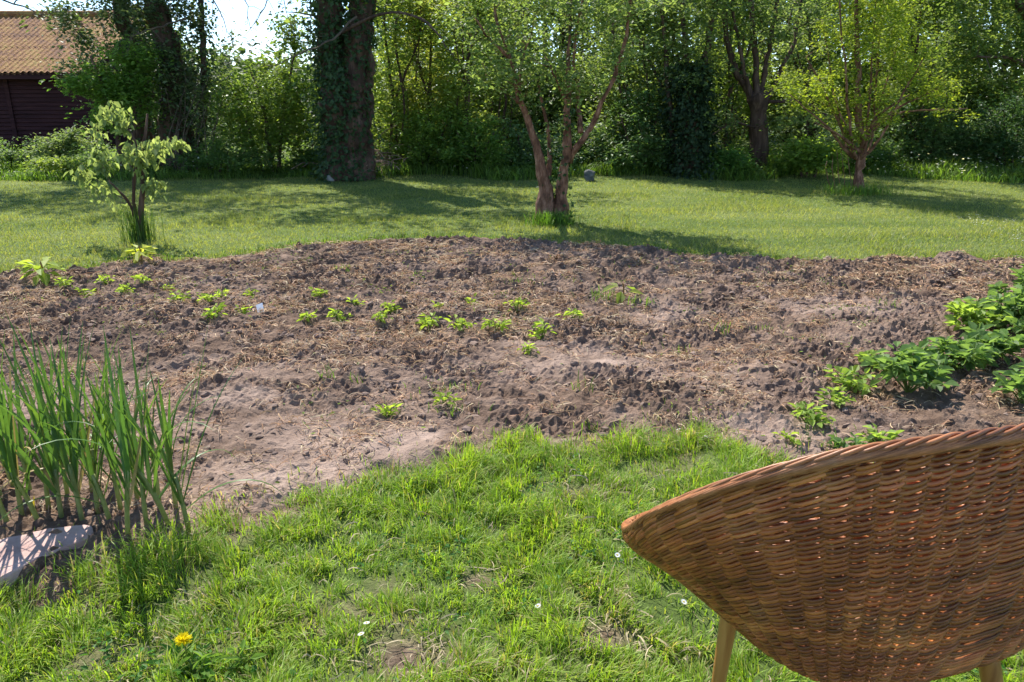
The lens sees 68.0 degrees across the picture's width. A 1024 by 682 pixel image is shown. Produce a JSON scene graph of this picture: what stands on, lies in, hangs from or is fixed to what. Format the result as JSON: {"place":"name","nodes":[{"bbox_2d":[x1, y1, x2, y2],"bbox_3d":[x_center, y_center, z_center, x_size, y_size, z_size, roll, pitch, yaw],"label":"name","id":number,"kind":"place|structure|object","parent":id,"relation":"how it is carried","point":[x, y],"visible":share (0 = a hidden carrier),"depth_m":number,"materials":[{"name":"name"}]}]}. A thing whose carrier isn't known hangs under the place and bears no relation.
{"place":"outdoors","nodes":[
{"label":"outdoors","id":0,"kind":"place"},
{"bbox_2d":[0,0,1018,102],"label":"sky","id":1,"kind":"structure","parent":0,"point":[238,13],"materials":[{"name":"white"}]},
{"bbox_2d":[0,106,1023,681],"bbox_3d":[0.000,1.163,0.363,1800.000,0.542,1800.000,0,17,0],"label":"lawn","id":2,"kind":"structure","parent":0,"point":[368,584],"depth_m":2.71,"materials":[{"name":"green plant"}]},
{"bbox_2d":[0,140,53,169],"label":"leafy plant","id":3,"kind":"object","parent":2,"relation":"on","point":[9,155],"visible":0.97,"depth_m":14.72,"materials":[{"name":"green plant"}]},
{"bbox_2d":[0,525,93,598],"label":"flagstone","id":4,"kind":"object","parent":2,"relation":"on","point":[15,551],"visible":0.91,"depth_m":2.25,"materials":[{"name":"grey stone"}]},
{"bbox_2d":[14,151,92,177],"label":"leafy plant","id":5,"kind":"object","parent":2,"relation":"on","point":[41,163],"visible":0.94,"depth_m":13.71,"materials":[{"name":"green plant"}]},
{"bbox_2d":[19,122,106,159],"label":"bush","id":6,"kind":"object","parent":2,"relation":"on","point":[64,144],"visible":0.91,"depth_m":15.03,"materials":[{"name":"green plant"}]},
{"bbox_2d":[0,10,183,145],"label":"barn","id":7,"kind":"structure","parent":2,"relation":"on","point":[30,107],"depth_m":19.50,"materials":[{"name":"red wood"}]},
{"bbox_2d":[39,33,177,170],"bbox_3d":[-7.322,-4.358,14.175,2.527,2.581,1.718,0,17,0],"label":"elder bush","id":8,"kind":"object","parent":2,"relation":"on","point":[126,92],"visible":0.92,"depth_m":13.81,"materials":[{"name":"green plant"}]},
{"bbox_2d":[63,100,190,240],"bbox_3d":[-3.679,-1.578,7.263,1.199,1.390,0.672,4,18,11],"label":"sapling","id":9,"kind":"object","parent":2,"relation":"on","point":[142,160],"visible":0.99,"depth_m":7.16,"materials":[{"name":"green plant"}]},
{"bbox_2d":[16,0,259,169],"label":"ivy covered tree","id":10,"kind":"object","parent":2,"relation":"on","point":[156,13],"visible":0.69,"depth_m":14.44,"materials":[{"name":"green plant"}]},
{"bbox_2d":[111,203,164,244],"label":"grass tuft","id":11,"kind":"object","parent":2,"relation":"on","point":[133,226],"visible":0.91,"depth_m":7.37,"materials":[{"name":"green plant"}]},
{"bbox_2d":[140,628,225,678],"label":"dandelion","id":12,"kind":"object","parent":2,"relation":"on","point":[183,637],"visible":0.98,"depth_m":1.86,"materials":[{"name":"green plant"}]},
{"bbox_2d":[160,644,223,681],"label":"broad leaved weed","id":13,"kind":"object","parent":2,"relation":"on","point":[201,670],"visible":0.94,"depth_m":1.81,"materials":[{"name":"green plant"}]},
{"bbox_2d":[165,70,228,171],"bbox_3d":[-5.916,-4.091,14.264,1.071,2.014,1.147,15,23,39],"label":"brushwood","id":14,"kind":"object","parent":2,"relation":"on","point":[177,132],"visible":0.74,"depth_m":14.26,"materials":[{"name":"plant"}]},
{"bbox_2d":[165,129,296,178],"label":"shrub","id":15,"kind":"object","parent":2,"relation":"on","point":[215,158],"visible":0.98,"depth_m":13.89,"materials":[{"name":"green plant"}]},
{"bbox_2d":[218,638,269,681],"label":"broad leaved weed","id":16,"kind":"object","parent":2,"relation":"on","point":[242,662],"visible":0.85,"depth_m":1.83,"materials":[{"name":"green plant"}]},
{"bbox_2d":[190,0,321,170],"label":"hazel","id":17,"kind":"object","parent":2,"relation":"on","point":[275,128],"visible":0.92,"depth_m":14.15,"materials":[{"name":"green plant"}]},
{"bbox_2d":[271,127,326,173],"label":"shrub","id":18,"kind":"object","parent":2,"relation":"on","point":[306,155],"visible":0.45,"depth_m":14.44,"materials":[{"name":"green plant"}]},
{"bbox_2d":[245,0,453,183],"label":"ivy clad tree","id":19,"kind":"object","parent":2,"relation":"on","point":[345,62],"visible":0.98,"depth_m":12.95,"materials":[{"name":"green plant"}]},
{"bbox_2d":[292,125,410,172],"bbox_3d":[-2.954,-3.488,14.148,2.119,1.029,2.077,0,17,0],"label":"brush heap","id":20,"kind":"object","parent":2,"relation":"on","point":[382,160],"visible":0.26,"depth_m":14.16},
{"bbox_2d":[346,0,444,160],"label":"young tree","id":21,"kind":"object","parent":2,"relation":"on","point":[393,102],"visible":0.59,"depth_m":14.65,"materials":[{"name":"green plant"}]},
{"bbox_2d":[371,36,425,146],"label":"tall shrub","id":22,"kind":"object","parent":2,"relation":"on","point":[382,109],"visible":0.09,"depth_m":16.45,"materials":[{"name":"green plant"}]},
{"bbox_2d":[372,0,461,154],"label":"young tree","id":23,"kind":"object","parent":2,"relation":"on","point":[413,43],"visible":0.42,"depth_m":15.17,"materials":[{"name":"green plant"}]},
{"bbox_2d":[374,96,481,168],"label":"shrub","id":24,"kind":"object","parent":2,"relation":"on","point":[424,130],"visible":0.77,"depth_m":14.49,"materials":[{"name":"green plant"}]},
{"bbox_2d":[382,21,484,128],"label":"tall shrub","id":25,"kind":"object","parent":2,"relation":"on","point":[432,74],"visible":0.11,"depth_m":16.80,"materials":[{"name":"green plant"}]},
{"bbox_2d":[411,0,515,167],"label":"young tree","id":26,"kind":"object","parent":2,"relation":"on","point":[468,86],"visible":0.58,"depth_m":14.36,"materials":[{"name":"green plant"}]},
{"bbox_2d":[415,114,518,171],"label":"shrub","id":27,"kind":"object","parent":2,"relation":"on","point":[476,154],"visible":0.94,"depth_m":14.13,"materials":[{"name":"green plant"}]},
{"bbox_2d":[433,0,548,148],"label":"young tree","id":28,"kind":"object","parent":2,"relation":"on","point":[511,110],"visible":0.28,"depth_m":15.47,"materials":[{"name":"green plant"}]},
{"bbox_2d":[421,0,561,137],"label":"tall tree","id":29,"kind":"object","parent":2,"relation":"on","point":[530,25],"visible":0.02,"depth_m":18.05,"materials":[{"name":"green plant"}]},
{"bbox_2d":[2,430,1011,681],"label":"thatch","id":30,"kind":"object","parent":2,"relation":"on","point":[454,614],"visible":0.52,"depth_m":1.99,"materials":[{"name":"plant"}]},
{"bbox_2d":[0,235,1023,606],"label":"soil","id":31,"kind":"structure","parent":2,"relation":"on","point":[236,397],"depth_m":3.89,"materials":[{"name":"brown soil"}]},
{"bbox_2d":[0,362,24,514],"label":"garlic plant","id":32,"kind":"object","parent":31,"relation":"on","point":[15,456],"visible":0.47,"depth_m":2.45,"materials":[{"name":"green plant"}]},
{"bbox_2d":[0,333,56,489],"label":"garlic plant","id":33,"kind":"object","parent":31,"relation":"on","point":[19,434],"visible":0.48,"depth_m":2.62,"materials":[{"name":"green plant"}]},
{"bbox_2d":[0,313,63,517],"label":"garlic plant","id":34,"kind":"object","parent":31,"relation":"on","point":[50,478],"visible":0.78,"depth_m":2.39,"materials":[{"name":"green plant"}]},
{"bbox_2d":[3,347,62,454],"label":"garlic plant","id":35,"kind":"object","parent":31,"relation":"on","point":[31,400],"visible":0.22,"depth_m":2.65,"materials":[{"name":"green plant"}]},
{"bbox_2d":[16,256,67,285],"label":"leaved plant","id":36,"kind":"object","parent":31,"relation":"on","point":[43,276],"visible":0.93,"depth_m":5.58,"materials":[{"name":"green plant"}]},
{"bbox_2d":[0,336,84,486],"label":"garlic plant","id":37,"kind":"object","parent":31,"relation":"on","point":[60,388],"visible":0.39,"depth_m":2.46,"materials":[{"name":"green plant"}]},
{"bbox_2d":[0,357,92,520],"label":"garlic plant","id":38,"kind":"object","parent":31,"relation":"on","point":[6,452],"visible":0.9,"depth_m":2.33,"materials":[{"name":"green plant"}]},
{"bbox_2d":[0,309,101,520],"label":"garlic plant","id":39,"kind":"object","parent":31,"relation":"on","point":[71,467],"visible":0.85,"depth_m":2.38,"materials":[{"name":"green plant"}]},
{"bbox_2d":[0,355,115,509],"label":"garlic plant","id":40,"kind":"object","parent":31,"relation":"on","point":[46,493],"visible":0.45,"depth_m":2.44,"materials":[{"name":"green plant"}]},
{"bbox_2d":[2,349,123,510],"bbox_3d":[-1.295,0.336,2.398,0.342,0.588,0.312,4,18,13],"label":"garlic plant","id":41,"kind":"object","parent":31,"relation":"on","point":[109,437],"visible":0.62,"depth_m":2.44,"materials":[{"name":"green plant"}]},
{"bbox_2d":[7,332,120,491],"bbox_3d":[-1.463,0.264,2.572,0.383,0.607,0.183,0,17,0],"label":"garlic plant","id":42,"kind":"object","parent":31,"relation":"on","point":[80,433],"visible":0.28,"depth_m":2.57,"materials":[{"name":"green plant"}]},
{"bbox_2d":[5,326,127,493],"bbox_3d":[-1.505,0.277,2.534,0.226,0.591,0.422,8,19,24],"label":"garlic plant","id":43,"kind":"object","parent":31,"relation":"on","point":[66,488],"visible":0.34,"depth_m":2.56,"materials":[{"name":"green plant"}]},
{"bbox_2d":[0,354,155,519],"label":"garlic plant","id":44,"kind":"object","parent":31,"relation":"on","point":[92,476],"visible":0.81,"depth_m":2.36,"materials":[{"name":"green plant"}]},
{"bbox_2d":[24,341,142,513],"bbox_3d":[-1.301,0.302,2.388,0.337,0.639,0.359,-10,20,-29],"label":"garlic plant","id":45,"kind":"object","parent":31,"relation":"on","point":[93,452],"visible":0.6,"depth_m":2.42,"materials":[{"name":"green plant"}]},
{"bbox_2d":[70,327,149,535],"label":"garlic plant","id":46,"kind":"object","parent":31,"relation":"on","point":[127,494],"visible":0.91,"depth_m":2.26,"materials":[{"name":"green plant"}]},
{"bbox_2d":[41,339,195,524],"bbox_3d":[-1.177,0.301,2.358,0.468,0.659,0.084,-6,18,-19],"label":"garlic plant","id":47,"kind":"object","parent":31,"relation":"on","point":[142,495],"visible":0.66,"depth_m":2.38,"materials":[{"name":"green plant"}]},
{"bbox_2d":[88,347,166,500],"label":"garlic plant","id":48,"kind":"object","parent":31,"relation":"on","point":[128,426],"visible":0.43,"depth_m":2.54,"materials":[{"name":"green plant"}]},
{"bbox_2d":[34,330,235,526],"bbox_3d":[-1.123,0.311,2.318,0.479,0.664,0.443,-4,18,-13],"label":"garlic plant","id":49,"kind":"object","parent":31,"relation":"on","point":[144,481],"visible":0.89,"depth_m":2.35,"materials":[{"name":"green plant"}]},
{"bbox_2d":[120,244,156,263],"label":"leaved plant","id":50,"kind":"object","parent":31,"relation":"on","point":[141,252],"visible":0.94,"depth_m":6.35,"materials":[{"name":"green plant"}]},
{"bbox_2d":[109,384,185,500],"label":"garlic plant","id":51,"kind":"object","parent":31,"relation":"on","point":[151,442],"visible":0.45,"depth_m":2.54,"materials":[{"name":"green plant"}]},
{"bbox_2d":[137,368,220,508],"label":"garlic plant","id":52,"kind":"object","parent":31,"relation":"on","point":[167,441],"visible":0.79,"depth_m":2.48,"materials":[{"name":"green plant"}]},
{"bbox_2d":[84,326,284,533],"bbox_3d":[-0.965,0.307,2.283,0.473,0.729,0.197,-14,22,-39],"label":"garlic plant","id":53,"kind":"object","parent":31,"relation":"on","point":[178,493],"visible":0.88,"depth_m":2.34,"materials":[{"name":"green plant"}]},
{"bbox_2d":[0,245,1016,485],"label":"weed seedlings","id":54,"kind":"object","parent":31,"relation":"on","point":[489,313],"visible":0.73,"depth_m":4.95,"materials":[{"name":"green plant"}]},
{"bbox_2d":[788,401,835,427],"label":"potato plant","id":55,"kind":"object","parent":31,"relation":"on","point":[813,418],"visible":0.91,"depth_m":3.17,"materials":[{"name":"green plant"}]},
{"bbox_2d":[814,387,856,407],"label":"potato plant","id":56,"kind":"object","parent":31,"relation":"on","point":[834,394],"visible":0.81,"depth_m":3.35,"materials":[{"name":"green plant"}]},
{"bbox_2d":[827,432,874,447],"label":"potato plant","id":57,"kind":"object","parent":31,"relation":"on","point":[839,442],"visible":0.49,"depth_m":2.95,"materials":[{"name":"green plant"}]},
{"bbox_2d":[823,364,880,396],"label":"potato plant","id":58,"kind":"object","parent":31,"relation":"on","point":[850,382],"visible":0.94,"depth_m":3.56,"materials":[{"name":"green plant"}]},
{"bbox_2d":[855,423,903,442],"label":"potato plant","id":59,"kind":"object","parent":31,"relation":"on","point":[892,435],"visible":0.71,"depth_m":2.98,"materials":[{"name":"green plant"}]},
{"bbox_2d":[859,341,959,392],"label":"potato plant","id":60,"kind":"object","parent":31,"relation":"on","point":[922,371],"visible":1,"depth_m":3.45,"materials":[{"name":"green plant"}]},
{"bbox_2d":[908,332,1000,370],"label":"potato plant","id":61,"kind":"object","parent":31,"relation":"on","point":[967,351],"visible":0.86,"depth_m":3.72,"materials":[{"name":"green plant"}]},
{"bbox_2d":[943,298,1013,330],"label":"potato plant","id":62,"kind":"object","parent":31,"relation":"on","point":[972,311],"visible":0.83,"depth_m":4.29,"materials":[{"name":"green plant"}]},
{"bbox_2d":[959,320,1023,368],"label":"potato plant","id":63,"kind":"object","parent":31,"relation":"on","point":[1003,343],"visible":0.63,"depth_m":3.88,"materials":[{"name":"green plant"}]},
{"bbox_2d":[961,285,1023,331],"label":"potato plant","id":64,"kind":"object","parent":31,"relation":"on","point":[1013,306],"visible":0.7,"depth_m":4.39,"materials":[{"name":"green plant"}]},
{"bbox_2d":[988,367,1023,403],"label":"potato plant","id":65,"kind":"object","parent":31,"relation":"on","point":[1016,381],"visible":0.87,"depth_m":3.31,"materials":[{"name":"green plant"}]},
{"bbox_2d":[989,265,1023,298],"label":"potato plant","id":66,"kind":"object","parent":31,"relation":"on","point":[1018,281],"visible":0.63,"depth_m":4.85,"materials":[{"name":"green plant"}]},
{"bbox_2d":[0,132,1023,177],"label":"undergrowth","id":67,"kind":"object","parent":2,"relation":"on","point":[114,150],"visible":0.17,"depth_m":14.54,"materials":[{"name":"green plant"}]},
{"bbox_2d":[903,14,1014,126],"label":"tall shrub","id":68,"kind":"object","parent":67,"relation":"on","point":[986,88],"visible":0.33,"depth_m":16.64,"materials":[{"name":"green plant"}]},
{"bbox_2d":[479,109,560,170],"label":"shrub","id":69,"kind":"object","parent":2,"relation":"on","point":[526,146],"visible":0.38,"depth_m":14.72,"materials":[{"name":"green plant"}]},
{"bbox_2d":[19,0,1023,142],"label":"woodland","id":70,"kind":"object","parent":2,"relation":"on","point":[242,52],"visible":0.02,"depth_m":23.66,"materials":[{"name":"green plant"}]},
{"bbox_2d":[477,27,584,144],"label":"tall shrub","id":71,"kind":"object","parent":2,"relation":"on","point":[540,112],"visible":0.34,"depth_m":16.41,"materials":[{"name":"green plant"}]},
{"bbox_2d":[413,0,680,221],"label":"fruit tree","id":72,"kind":"object","parent":2,"relation":"on","point":[546,200],"visible":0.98,"depth_m":8.37,"materials":[{"name":"green plant"}]},
{"bbox_2d":[515,207,589,227],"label":"grass tuft","id":73,"kind":"object","parent":2,"relation":"on","point":[559,219],"visible":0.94,"depth_m":8.58,"materials":[{"name":"green plant"}]},
{"bbox_2d":[508,0,631,145],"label":"tall tree","id":74,"kind":"object","parent":2,"relation":"on","point":[562,35],"visible":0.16,"depth_m":19.32,"materials":[{"name":"green plant"}]},
{"bbox_2d":[536,27,633,145],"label":"tall shrub","id":75,"kind":"object","parent":2,"relation":"on","point":[591,102],"visible":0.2,"depth_m":16.76,"materials":[{"name":"green plant"}]},
{"bbox_2d":[542,113,632,166],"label":"shrub","id":76,"kind":"object","parent":2,"relation":"on","point":[585,153],"visible":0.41,"depth_m":14.79,"materials":[{"name":"green plant"}]},
{"bbox_2d":[577,0,671,146],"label":"young tree","id":77,"kind":"object","parent":2,"relation":"on","point":[622,86],"visible":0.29,"depth_m":14.98,"materials":[{"name":"green plant"}]},
{"bbox_2d":[583,23,674,123],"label":"tall shrub","id":78,"kind":"object","parent":2,"relation":"on","point":[652,79],"visible":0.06,"depth_m":16.96,"materials":[{"name":"green plant"}]},
{"bbox_2d":[590,82,687,173],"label":"shrub","id":79,"kind":"object","parent":2,"relation":"on","point":[632,152],"visible":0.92,"depth_m":14.22,"materials":[{"name":"green plant"}]},
{"bbox_2d":[614,1,715,166],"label":"young tree","id":80,"kind":"object","parent":2,"relation":"on","point":[650,62],"visible":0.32,"depth_m":14.51,"materials":[{"name":"green plant"}]},
{"bbox_2d":[615,0,756,181],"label":"tree","id":81,"kind":"object","parent":2,"relation":"on","point":[690,87],"visible":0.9,"depth_m":13.75,"materials":[{"name":"green plant"}]},
{"bbox_2d":[689,16,768,125],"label":"tall shrub","id":82,"kind":"object","parent":2,"relation":"on","point":[726,77],"visible":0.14,"depth_m":16.34,"materials":[{"name":"green plant"}]},
{"bbox_2d":[675,0,787,144],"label":"tall tree","id":83,"kind":"object","parent":2,"relation":"on","point":[748,116],"visible":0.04,"depth_m":20.07,"materials":[{"name":"green plant"}]},
{"bbox_2d":[696,135,768,176],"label":"shrub","id":84,"kind":"object","parent":2,"relation":"on","point":[737,158],"visible":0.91,"depth_m":13.80,"materials":[{"name":"green plant"}]},
{"bbox_2d":[679,0,794,150],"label":"young tree","id":85,"kind":"object","parent":2,"relation":"on","point":[731,91],"visible":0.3,"depth_m":14.86,"materials":[{"name":"green plant"}]},
{"bbox_2d":[685,0,838,166],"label":"pollard tree","id":86,"kind":"object","parent":2,"relation":"on","point":[758,101],"visible":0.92,"depth_m":13.94,"materials":[{"name":"green plant"}]},
{"bbox_2d":[733,18,843,137],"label":"tall shrub","id":87,"kind":"object","parent":2,"relation":"on","point":[773,110],"visible":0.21,"depth_m":16.75,"materials":[{"name":"green plant"}]},
{"bbox_2d":[759,129,852,176],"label":"shrub","id":88,"kind":"object","parent":2,"relation":"on","point":[807,155],"visible":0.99,"depth_m":13.51,"materials":[{"name":"green plant"}]},
{"bbox_2d":[738,0,884,140],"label":"tall tree","id":89,"kind":"object","parent":2,"relation":"on","point":[838,53],"visible":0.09,"depth_m":18.48,"materials":[{"name":"green plant"}]},
{"bbox_2d":[760,0,864,150],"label":"young tree","id":90,"kind":"object","parent":2,"relation":"on","point":[798,47],"visible":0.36,"depth_m":15.44,"materials":[{"name":"green plant"}]},
{"bbox_2d":[621,423,1023,681],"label":"wicker chair","id":91,"kind":"object","parent":2,"relation":"on","point":[937,516],"visible":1,"depth_m":1.09,"materials":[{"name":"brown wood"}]},
{"bbox_2d":[776,9,892,126],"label":"tall shrub","id":92,"kind":"object","parent":2,"relation":"on","point":[830,53],"visible":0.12,"depth_m":16.94,"materials":[{"name":"green plant"}]},
{"bbox_2d":[799,180,905,197],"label":"grass tuft","id":93,"kind":"object","parent":2,"relation":"on","point":[870,190],"visible":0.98,"depth_m":11.25,"materials":[{"name":"green plant"}]},
{"bbox_2d":[811,135,916,168],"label":"shrub","id":94,"kind":"object","parent":2,"relation":"on","point":[879,156],"visible":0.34,"depth_m":14.40,"materials":[{"name":"green plant"}]},
{"bbox_2d":[763,0,990,193],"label":"willow","id":95,"kind":"object","parent":2,"relation":"on","point":[849,138],"visible":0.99,"depth_m":11.02,"materials":[{"name":"green plant"}]},
{"bbox_2d":[815,0,953,144],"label":"tall tree","id":96,"kind":"object","parent":2,"relation":"on","point":[873,54],"visible":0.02,"depth_m":19.57,"materials":[{"name":"green plant"}]},
{"bbox_2d":[842,16,955,133],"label":"tall shrub","id":97,"kind":"object","parent":2,"relation":"on","point":[919,45],"visible":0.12,"depth_m":16.49,"materials":[{"name":"green plant"}]},
{"bbox_2d":[865,0,977,161],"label":"young tree","id":98,"kind":"object","parent":2,"relation":"on","point":[920,17],"visible":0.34,"depth_m":15.12,"materials":[{"name":"green plant"}]},
{"bbox_2d":[867,83,1009,163],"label":"shrub","id":99,"kind":"object","parent":2,"relation":"on","point":[915,148],"visible":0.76,"depth_m":14.97,"materials":[{"name":"green plant"}]},
{"bbox_2d":[901,0,1022,150],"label":"tall tree","id":100,"kind":"object","parent":2,"relation":"on","point":[971,21],"visible":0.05,"depth_m":18.23,"materials":[{"name":"green plant"}]},
{"bbox_2d":[904,0,1023,106],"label":"maple","id":101,"kind":"object","parent":2,"relation":"on","point":[981,45],"visible":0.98,"depth_m":13.16,"materials":[{"name":"green plant"}]},
{"bbox_2d":[937,85,1023,166],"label":"shrub","id":102,"kind":"object","parent":2,"relation":"on","point":[1004,137],"visible":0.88,"depth_m":14.66,"materials":[{"name":"green plant"}]},
{"bbox_2d":[965,29,1023,135],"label":"tall shrub","id":103,"kind":"object","parent":2,"relation":"on","point":[1015,72],"visible":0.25,"depth_m":17.05,"materials":[{"name":"green plant"}]},
{"bbox_2d":[0,149,1023,271],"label":"mown grass","id":104,"kind":"structure","parent":0,"point":[1010,175],"depth_m":9.80,"materials":[{"name":"green plant"}]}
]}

